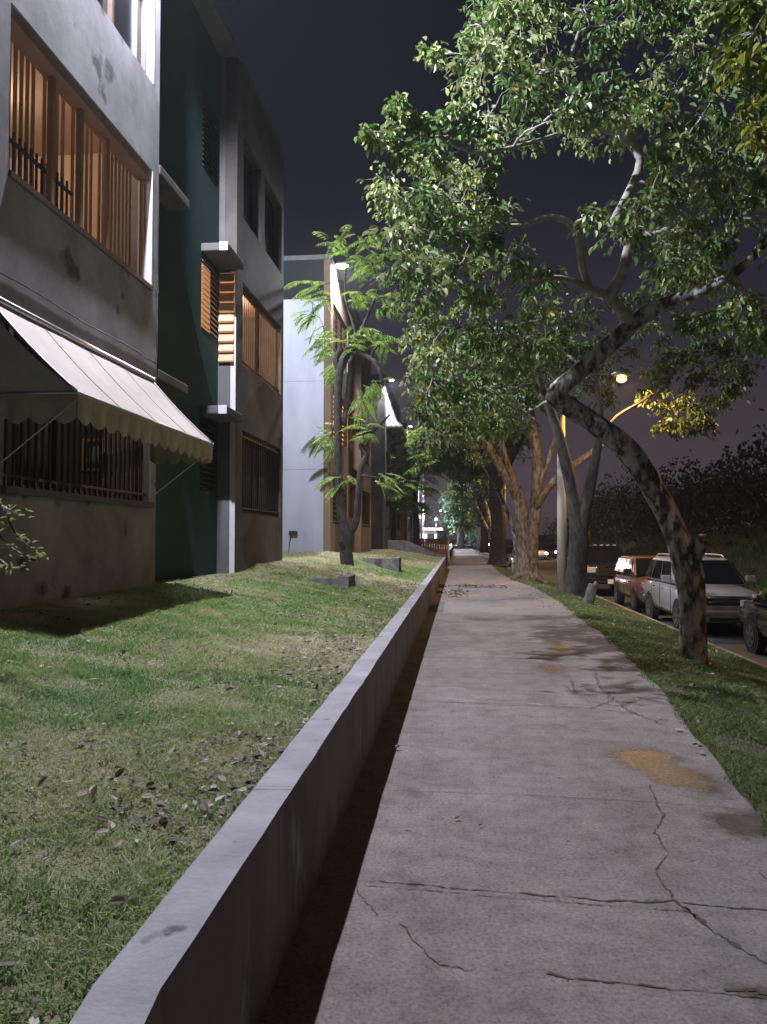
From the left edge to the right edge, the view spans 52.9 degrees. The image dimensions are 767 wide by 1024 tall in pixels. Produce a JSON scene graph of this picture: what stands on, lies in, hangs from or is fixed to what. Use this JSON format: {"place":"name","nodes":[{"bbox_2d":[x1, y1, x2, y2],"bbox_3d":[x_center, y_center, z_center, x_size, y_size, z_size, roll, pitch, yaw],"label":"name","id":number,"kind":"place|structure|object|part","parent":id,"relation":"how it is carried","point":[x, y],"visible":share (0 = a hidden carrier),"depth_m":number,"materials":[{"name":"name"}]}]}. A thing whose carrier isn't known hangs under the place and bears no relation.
{"place":"outdoors","nodes":[
{"label":"outdoors","id":0,"kind":"place"},
{"bbox_2d":[0,544,452,1023],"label":"lawn","id":1,"kind":"structure","parent":0,"point":[24,979],"depth_m":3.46,"materials":[{"name":"plant"}]},
{"bbox_2d":[0,498,48,575],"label":"shrub","id":2,"kind":"object","parent":1,"relation":"on","point":[9,511],"visible":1,"depth_m":4.84,"materials":[{"name":"green plant"}]},
{"bbox_2d":[0,0,283,610],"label":"apartment building","id":3,"kind":"structure","parent":1,"relation":"on","point":[141,189],"depth_m":10.15,"materials":[{"name":"grey paint"}]},
{"bbox_2d":[7,371,139,499],"bbox_3d":[-3.359,-0.978,8.458,0.060,1.600,3.250,0,-2,6],"label":"window frame","id":4,"kind":"structure","parent":3,"relation":"in","point":[53,422],"depth_m":9.01,"materials":[{"name":"paint"}]},
{"bbox_2d":[8,76,144,277],"bbox_3d":[-3.329,-3.771,8.549,0.060,1.450,3.250,0,-2,6],"label":"window frame","id":5,"kind":"structure","parent":3,"relation":"in","point":[51,90],"depth_m":8.45,"materials":[{"name":"beige paint"}]},
{"bbox_2d":[82,439,98,470],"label":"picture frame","id":6,"kind":"object","parent":3,"relation":"attached to","point":[88,452],"visible":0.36,"depth_m":10.22,"materials":[{"name":"brown wood"}]},
{"bbox_2d":[0,297,213,501],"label":"awning","id":7,"kind":"object","parent":3,"relation":"attached to","point":[98,388],"depth_m":7.17,"materials":[{"name":"fabric"}]},
{"bbox_2d":[97,0,141,64],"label":"window pane","id":8,"kind":"structure","parent":3,"relation":"in","point":[127,13],"depth_m":9.81,"materials":[{"name":"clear glass"}]},
{"bbox_2d":[107,0,147,73],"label":"window frame","id":9,"kind":"structure","parent":3,"relation":"in","point":[110,8],"depth_m":10.17,"materials":[{"name":"white metal"}]},
{"bbox_2d":[200,422,208,490],"bbox_3d":[-3.196,-0.987,13.429,0.020,1.250,0.890,0,-2,6],"label":"window pane","id":10,"kind":"structure","parent":3,"relation":"in","point":[200,422],"depth_m":13.63,"materials":[{"name":"black glass"}]},
{"bbox_2d":[201,262,209,332],"bbox_3d":[-3.196,-3.755,13.521,0.020,1.250,0.890,0,-2,6],"label":"window pane","id":11,"kind":"structure","parent":3,"relation":"in","point":[202,267],"depth_m":13.71,"materials":[{"name":"orange"}]},
{"bbox_2d":[202,108,210,176],"bbox_3d":[-3.196,-6.524,13.614,0.020,1.250,0.890,0,-2,6],"label":"window pane","id":12,"kind":"structure","parent":3,"relation":"in","point":[204,142],"depth_m":13.79,"materials":[{"name":"black glass"}]},
{"bbox_2d":[200,419,216,490],"bbox_3d":[-3.068,-0.983,13.416,0.074,1.211,0.830,0,-2,6],"label":"louver window","id":13,"kind":"structure","parent":3,"relation":"in","point":[203,481],"depth_m":13.46,"materials":[{"name":"grey"}]},
{"bbox_2d":[201,259,217,337],"bbox_3d":[-3.068,-3.752,13.509,0.074,1.211,0.830,0,-2,6],"label":"louver window","id":14,"kind":"structure","parent":3,"relation":"in","point":[208,324],"depth_m":13.48,"materials":[{"name":"beige wood"}]},
{"bbox_2d":[202,99,218,186],"bbox_3d":[-3.068,-6.520,13.601,0.074,1.211,0.830,0,-2,6],"label":"louver window","id":15,"kind":"structure","parent":3,"relation":"in","point":[203,99],"depth_m":13.59,"materials":[{"name":"grey glass"}]},
{"bbox_2d":[218,273,234,360],"bbox_3d":[-2.843,-3.527,13.939,0.280,1.624,0.074,0,-2,6],"label":"louver window","id":16,"kind":"structure","parent":3,"relation":"in","point":[223,277],"depth_m":13.93,"materials":[{"name":"beige"}]},
{"bbox_2d":[219,275,234,361],"bbox_3d":[-2.839,-3.530,13.979,0.280,1.630,0.008,0,-2,6],"label":"window pane","id":17,"kind":"structure","parent":3,"relation":"in","point":[234,275],"depth_m":13.97,"materials":[{"name":"orange"}]},
{"bbox_2d":[243,155,252,230],"bbox_3d":[-2.754,-6.272,15.146,0.020,1.550,1.300,0,-2,6],"label":"window pane","id":18,"kind":"structure","parent":3,"relation":"in","point":[248,171],"depth_m":15.47,"materials":[{"name":"black glass"}]},
{"bbox_2d":[244,146,256,236],"bbox_3d":[-2.684,-6.273,15.139,0.060,1.550,1.300,0,-2,6],"label":"window frame","id":19,"kind":"structure","parent":3,"relation":"in","point":[246,154],"depth_m":15.73,"materials":[{"name":"black metal"}]},
{"bbox_2d":[242,438,272,514],"bbox_3d":[-2.666,-0.705,15.866,0.020,1.550,3.120,0,-2,6],"label":"window pane","id":20,"kind":"structure","parent":3,"relation":"in","point":[243,447],"depth_m":15.94,"materials":[{"name":"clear glass"}]},
{"bbox_2d":[242,432,276,516],"bbox_3d":[-2.596,-0.705,15.859,0.060,1.550,3.120,0,-2,6],"label":"window frame","id":21,"kind":"structure","parent":3,"relation":"in","point":[256,440],"depth_m":16.08,"materials":[{"name":"orange metal"}]},
{"bbox_2d":[243,289,275,390],"bbox_3d":[-2.616,-3.474,15.954,0.060,1.550,3.120,0,-2,6],"label":"window frame","id":22,"kind":"structure","parent":3,"relation":"in","point":[257,320],"depth_m":15.94,"materials":[{"name":"brown wood"}]},
{"bbox_2d":[265,192,273,261],"bbox_3d":[-2.589,-6.216,16.837,0.020,1.550,1.540,0,-2,6],"label":"window pane","id":23,"kind":"structure","parent":3,"relation":"in","point":[269,209],"depth_m":17.20,"materials":[{"name":"black glass"}]},
{"bbox_2d":[265,185,277,267],"bbox_3d":[-2.519,-6.216,16.830,0.060,1.550,1.540,0,-2,6],"label":"window frame","id":24,"kind":"structure","parent":3,"relation":"in","point":[266,189],"depth_m":17.54,"materials":[{"name":"black metal"}]},
{"bbox_2d":[0,560,419,1023],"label":"leaf litter","id":25,"kind":"object","parent":1,"relation":"on","point":[118,899],"visible":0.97,"depth_m":3.50,"materials":[{"name":"brown plant"}]},
{"bbox_2d":[282,254,370,552],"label":"apartment building","id":26,"kind":"structure","parent":1,"relation":"on","point":[310,521],"depth_m":24.39,"materials":[{"name":"paint"}]},
{"bbox_2d":[333,312,343,357],"bbox_3d":[-1.621,-5.919,26.449,0.020,1.600,3.250,0,-2,6],"label":"window pane","id":27,"kind":"structure","parent":26,"relation":"in","point":[333,312],"depth_m":26.67,"materials":[{"name":"brown glass"}]},
{"bbox_2d":[333,474,345,523],"bbox_3d":[-1.541,-0.383,26.256,0.060,1.600,3.250,0,-2,6],"label":"window frame","id":28,"kind":"structure","parent":26,"relation":"in","point":[333,474],"depth_m":25.99,"materials":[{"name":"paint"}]},
{"bbox_2d":[333,305,345,369],"bbox_3d":[-1.541,-5.920,26.441,0.060,1.600,3.250,0,-2,6],"label":"window frame","id":29,"kind":"structure","parent":26,"relation":"in","point":[338,316],"depth_m":26.47,"materials":[{"name":"paint"}]},
{"bbox_2d":[333,480,346,521],"bbox_3d":[-1.514,-0.379,26.253,0.074,1.475,3.130,0,-2,6],"label":"louver window","id":30,"kind":"structure","parent":26,"relation":"in","point":[334,504],"depth_m":25.48,"materials":[{"name":"orange metal"}]},
{"bbox_2d":[333,393,346,446],"bbox_3d":[-1.514,-3.147,26.346,0.074,1.475,3.130,0,-2,6],"label":"louver window","id":31,"kind":"structure","parent":26,"relation":"in","point":[343,433],"depth_m":27.12,"materials":[{"name":"orange wood"}]},
{"bbox_2d":[333,309,346,369],"bbox_3d":[-1.514,-5.916,26.438,0.074,1.475,3.130,0,-2,6],"label":"louver window","id":32,"kind":"structure","parent":26,"relation":"in","point":[333,309],"depth_m":26.04,"materials":[{"name":"brown wood"}]},
{"bbox_2d":[335,262,347,268],"bbox_3d":[-1.407,-8.066,25.212,0.502,0.172,0.407,1,-2,-27],"label":"floodlight","id":33,"kind":"object","parent":26,"relation":"on","point":[342,266],"visible":0.5,"depth_m":25.14,"materials":[{"name":"paint"}]},
{"bbox_2d":[350,488,352,517],"bbox_3d":[-1.331,-0.388,31.222,0.074,1.211,0.830,0,-2,6],"label":"louver window","id":34,"kind":"structure","parent":26,"relation":"in","point":[351,512],"depth_m":31.31,"materials":[{"name":"brown"}]},
{"bbox_2d":[362,362,363,393],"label":"window frame","id":35,"kind":"structure","parent":26,"relation":"in","point":[362,362],"depth_m":33.55,"materials":[{"name":"black metal"}]},
{"bbox_2d":[362,495,366,525],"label":"window pane","id":36,"kind":"structure","parent":26,"relation":"in","point":[366,495],"depth_m":35.14,"materials":[{"name":"black glass"}]},
{"bbox_2d":[367,371,368,402],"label":"window frame","id":37,"kind":"structure","parent":26,"relation":"in","point":[367,371],"depth_m":35.36,"materials":[{"name":"black metal"}]},
{"bbox_2d":[307,574,354,587],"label":"retaining block","id":38,"kind":"structure","parent":1,"relation":"on","point":[347,580],"depth_m":14.13,"materials":[{"name":"grey concrete"}]},
{"bbox_2d":[284,223,409,565],"bbox_3d":[-1.522,-2.894,20.919,2.686,9.241,5.689,1,-2,-30],"label":"feathery tree","id":39,"kind":"object","parent":1,"relation":"on","point":[347,532],"visible":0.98,"depth_m":19.73,"materials":[{"name":"green plant"}]},
{"bbox_2d":[363,557,400,571],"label":"retaining block","id":40,"kind":"structure","parent":1,"relation":"on","point":[393,564],"depth_m":22.07,"materials":[{"name":"grey concrete"}]},
{"bbox_2d":[371,374,400,548],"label":"apartment building","id":41,"kind":"structure","parent":1,"relation":"on","point":[385,526],"depth_m":42.27,"materials":[{"name":"brown paint"}]},
{"bbox_2d":[386,393,405,435],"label":"awning","id":42,"kind":"object","parent":41,"relation":"attached to","point":[394,425],"depth_m":43.04,"materials":[{"name":"fabric"}]},
{"bbox_2d":[400,423,414,542],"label":"apartment building","id":43,"kind":"structure","parent":1,"relation":"on","point":[407,528],"depth_m":60.24,"materials":[{"name":"grey paint"}]},
{"bbox_2d":[388,540,441,556],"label":"ramp wall","id":44,"kind":"structure","parent":1,"relation":"on","point":[407,546],"depth_m":43.53,"materials":[{"name":"grey concrete"}]},
{"bbox_2d":[415,468,423,538],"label":"apartment building","id":45,"kind":"structure","parent":1,"relation":"on","point":[421,523],"depth_m":85.40,"materials":[{"name":"white paint"}]},
{"bbox_2d":[387,426,473,545],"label":"feathery tree","id":46,"kind":"object","parent":1,"relation":"on","point":[414,505],"visible":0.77,"depth_m":44.98,"materials":[{"name":"green plant"}]},
{"bbox_2d":[424,528,442,541],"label":"gatehouse","id":47,"kind":"object","parent":1,"relation":"on","point":[429,533],"visible":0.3,"depth_m":91.81,"materials":[{"name":"white paint"}]},
{"bbox_2d":[427,534,434,541],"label":"window","id":48,"kind":"structure","parent":47,"relation":"in","point":[429,536],"depth_m":91.81,"materials":[{"name":"grey glass"}]},
{"bbox_2d":[420,538,448,561],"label":"timber fence","id":49,"kind":"object","parent":1,"relation":"on","point":[443,543],"visible":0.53,"depth_m":51.85,"materials":[{"name":"brown wood"}]},
{"bbox_2d":[427,500,457,544],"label":"round tree","id":50,"kind":"object","parent":1,"relation":"on","point":[439,523],"visible":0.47,"depth_m":95.22,"materials":[{"name":"green plant"}]},
{"bbox_2d":[216,0,766,539],"label":"sky","id":51,"kind":"structure","parent":0,"point":[319,70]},
{"bbox_2d":[259,547,766,1023],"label":"sidewalk","id":52,"kind":"structure","parent":0,"point":[605,862],"depth_m":3.88,"materials":[{"name":"concrete"}]},
{"bbox_2d":[69,557,445,1023],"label":"wall","id":53,"kind":"structure","parent":52,"relation":"on","point":[209,942],"depth_m":2.62,"materials":[{"name":"grey concrete"}]},
{"bbox_2d":[451,540,459,547],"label":"car","id":54,"kind":"object","parent":52,"relation":"on","point":[454,543],"visible":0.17,"depth_m":116.00,"materials":[{"name":"grey paint"}]},
{"bbox_2d":[441,481,477,546],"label":"street tree","id":55,"kind":"object","parent":52,"relation":"on","point":[447,485],"visible":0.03,"depth_m":94.04,"materials":[{"name":"green plant"}]},
{"bbox_2d":[437,481,488,547],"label":"round tree","id":56,"kind":"object","parent":52,"relation":"on","point":[460,538],"visible":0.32,"depth_m":87.12,"materials":[{"name":"green plant"}]},
{"bbox_2d":[439,467,487,548],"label":"street tree","id":57,"kind":"object","parent":52,"relation":"on","point":[470,515],"visible":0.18,"depth_m":77.00,"materials":[{"name":"green plant"}]},
{"bbox_2d":[446,468,490,552],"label":"street tree","id":58,"kind":"object","parent":52,"relation":"on","point":[466,525],"visible":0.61,"depth_m":63.36,"materials":[{"name":"green plant"}]},
{"bbox_2d":[440,583,507,598],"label":"leaf litter","id":59,"kind":"object","parent":52,"relation":"on","point":[457,591],"visible":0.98,"depth_m":23.43,"materials":[{"name":"brown plant"}]},
{"bbox_2d":[439,540,758,593],"bbox_3d":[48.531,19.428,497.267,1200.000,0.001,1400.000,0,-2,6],"label":"ground","id":60,"kind":"structure","parent":0,"point":[452,549],"depth_m":169.49,"materials":[{"name":"grey"}]},
{"bbox_2d":[471,548,766,840],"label":"verge","id":61,"kind":"structure","parent":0,"point":[485,556],"depth_m":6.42,"materials":[{"name":"plant"}]},
{"bbox_2d":[463,540,474,548],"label":"car","id":62,"kind":"object","parent":61,"relation":"on","point":[468,545],"visible":0.63,"depth_m":119.25,"materials":[{"name":"grey paint"}]},
{"bbox_2d":[406,371,541,566],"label":"street tree","id":63,"kind":"object","parent":61,"relation":"on","point":[497,556],"visible":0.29,"depth_m":46.09,"materials":[{"name":"green plant"}]},
{"bbox_2d":[453,465,506,554],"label":"street tree","id":64,"kind":"object","parent":61,"relation":"on","point":[488,516],"visible":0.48,"depth_m":48.33,"materials":[{"name":"brown plant"}]},
{"bbox_2d":[464,440,515,572],"bbox_3d":[4.989,-0.341,35.570,2.606,6.434,2.605,0,-2,6],"label":"street tree","id":65,"kind":"object","parent":61,"relation":"on","point":[486,459],"visible":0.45,"depth_m":36.10,"materials":[{"name":"brown plant"}]},
{"bbox_2d":[502,457,530,567],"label":"street lamp","id":66,"kind":"object","parent":61,"relation":"on","point":[504,493],"visible":0.12,"depth_m":47.43,"materials":[{"name":"grey metal"}]},
{"bbox_2d":[402,323,632,583],"bbox_3d":[5.092,-2.111,30.533,8.879,10.342,5.746,0,-2,-6],"label":"street tree","id":67,"kind":"object","parent":61,"relation":"on","point":[527,524],"visible":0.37,"depth_m":31.61,"materials":[{"name":"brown plant"}]},
{"bbox_2d":[354,0,766,664],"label":"leaning tree","id":68,"kind":"object","parent":61,"relation":"on","point":[664,194],"visible":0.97,"depth_m":9.94,"materials":[{"name":"green plant"}]},
{"bbox_2d":[583,581,598,604],"bbox_3d":[5.771,2.276,21.477,0.433,0.726,0.305,0,-2,6],"label":"bollard","id":69,"kind":"object","parent":61,"relation":"on","point":[590,593],"visible":0.88,"depth_m":21.36,"materials":[{"name":"grey concrete"}]},
{"bbox_2d":[557,361,630,591],"bbox_3d":[7.024,-1.062,25.689,2.481,8.000,0.338,0,-2,6],"label":"street lamp","id":70,"kind":"object","parent":61,"relation":"on","point":[621,375],"visible":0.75,"depth_m":25.62,"materials":[{"name":"metal"}]},
{"bbox_2d":[445,286,766,597],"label":"street tree","id":71,"kind":"object","parent":61,"relation":"on","point":[664,370],"visible":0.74,"depth_m":24.72,"materials":[{"name":"green plant"}]},
{"bbox_2d":[512,581,766,784],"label":"leaf litter","id":72,"kind":"object","parent":61,"relation":"on","point":[691,684],"visible":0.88,"depth_m":9.95,"materials":[{"name":"brown plant"}]},
{"bbox_2d":[704,0,766,155],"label":"yellow leaved tree","id":73,"kind":"object","parent":61,"relation":"on","point":[753,14],"visible":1,"depth_m":7.90,"materials":[{"name":"yellow leaf"},{"name":"bark"}]},
{"bbox_2d":[472,547,766,665],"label":"road","id":74,"kind":"structure","parent":0,"point":[729,637],"depth_m":18.94,"materials":[{"name":"grey asphalt"}]},
{"bbox_2d":[506,547,513,561],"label":"car","id":75,"kind":"object","parent":74,"relation":"on","point":[509,550],"visible":0.06,"depth_m":62.67,"materials":[{"name":"grey paint"}]},
{"bbox_2d":[509,549,538,566],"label":"car","id":76,"kind":"object","parent":74,"relation":"on","point":[510,560],"visible":0.17,"depth_m":53.77,"materials":[{"name":"silver metal"}]},
{"bbox_2d":[538,545,548,559],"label":"car","id":77,"kind":"object","parent":74,"relation":"on","point":[543,553],"visible":0.47,"depth_m":75.12,"materials":[{"name":"white metal"}]},
{"bbox_2d":[544,545,556,557],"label":"car","id":78,"kind":"object","parent":74,"relation":"on","point":[551,551],"visible":0.45,"depth_m":82.14,"materials":[{"name":"grey paint"}]},
{"bbox_2d":[567,544,623,588],"bbox_3d":[8.691,2.287,31.155,2.260,1.958,5.610,0,-2,6],"label":"parked car","id":79,"kind":"object","parent":74,"relation":"on","point":[602,562],"visible":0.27,"depth_m":29.32,"materials":[{"name":"black paint"}]},
{"bbox_2d":[487,553,766,667],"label":"kerb","id":80,"kind":"structure","parent":74,"relation":"on","point":[728,651],"depth_m":17.20,"materials":[{"name":"concrete"}]},
{"bbox_2d":[613,555,659,611],"bbox_3d":[8.339,2.192,23.837,2.060,1.636,4.143,0,-2,6],"label":"parked car","id":81,"kind":"object","parent":74,"relation":"on","point":[629,581],"visible":0.47,"depth_m":23.47,"materials":[{"name":"brown paint"}]},
{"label":"side window","id":82,"kind":"part","parent":81,"relation":"part of","materials":[{"name":"white glass"}]},
{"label":"side window","id":83,"kind":"part","parent":81,"relation":"part of","materials":[{"name":"white glass"}]},
{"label":"side window","id":84,"kind":"part","parent":81,"relation":"part of","materials":[{"name":"white glass"}]},
{"bbox_2d":[644,553,757,628],"bbox_3d":[7.826,1.950,19.095,2.150,1.807,4.393,0,-2,6],"label":"parked car","id":85,"kind":"object","parent":74,"relation":"on","point":[726,593],"visible":0.66,"depth_m":18.38,"materials":[{"name":"silver metal"}]},
{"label":"side window","id":86,"kind":"part","parent":85,"relation":"part of","materials":[{"name":"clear glass"}]},
{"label":"side window","id":87,"kind":"part","parent":85,"relation":"part of","materials":[{"name":"black glass"}]},
{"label":"side window","id":88,"kind":"part","parent":85,"relation":"part of","materials":[{"name":"black glass"}]},
{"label":"side window","id":89,"kind":"part","parent":85,"relation":"part of","materials":[{"name":"glass"}]},
{"bbox_2d":[738,586,766,653],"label":"parked car","id":90,"kind":"object","parent":74,"relation":"on","point":[752,615],"visible":1,"depth_m":14.47,"materials":[{"name":"grey paint"}]},
{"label":"side window","id":91,"kind":"part","parent":90,"relation":"part of","materials":[{"name":"green glass"}]},
{"bbox_2d":[506,529,766,592],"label":"bank","id":92,"kind":"structure","parent":0,"point":[711,550],"depth_m":48.63,"materials":[{"name":"green plant"}]},
{"bbox_2d":[543,408,766,546],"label":"woods","id":93,"kind":"object","parent":92,"relation":"on","point":[706,503],"visible":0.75,"depth_m":62.35,"materials":[{"name":"green plant"}]},
{"bbox_2d":[623,524,766,590],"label":"bank weeds","id":94,"kind":"object","parent":92,"relation":"on","point":[735,556],"visible":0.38,"depth_m":46.01,"materials":[{"name":"green plant"}]}
]}

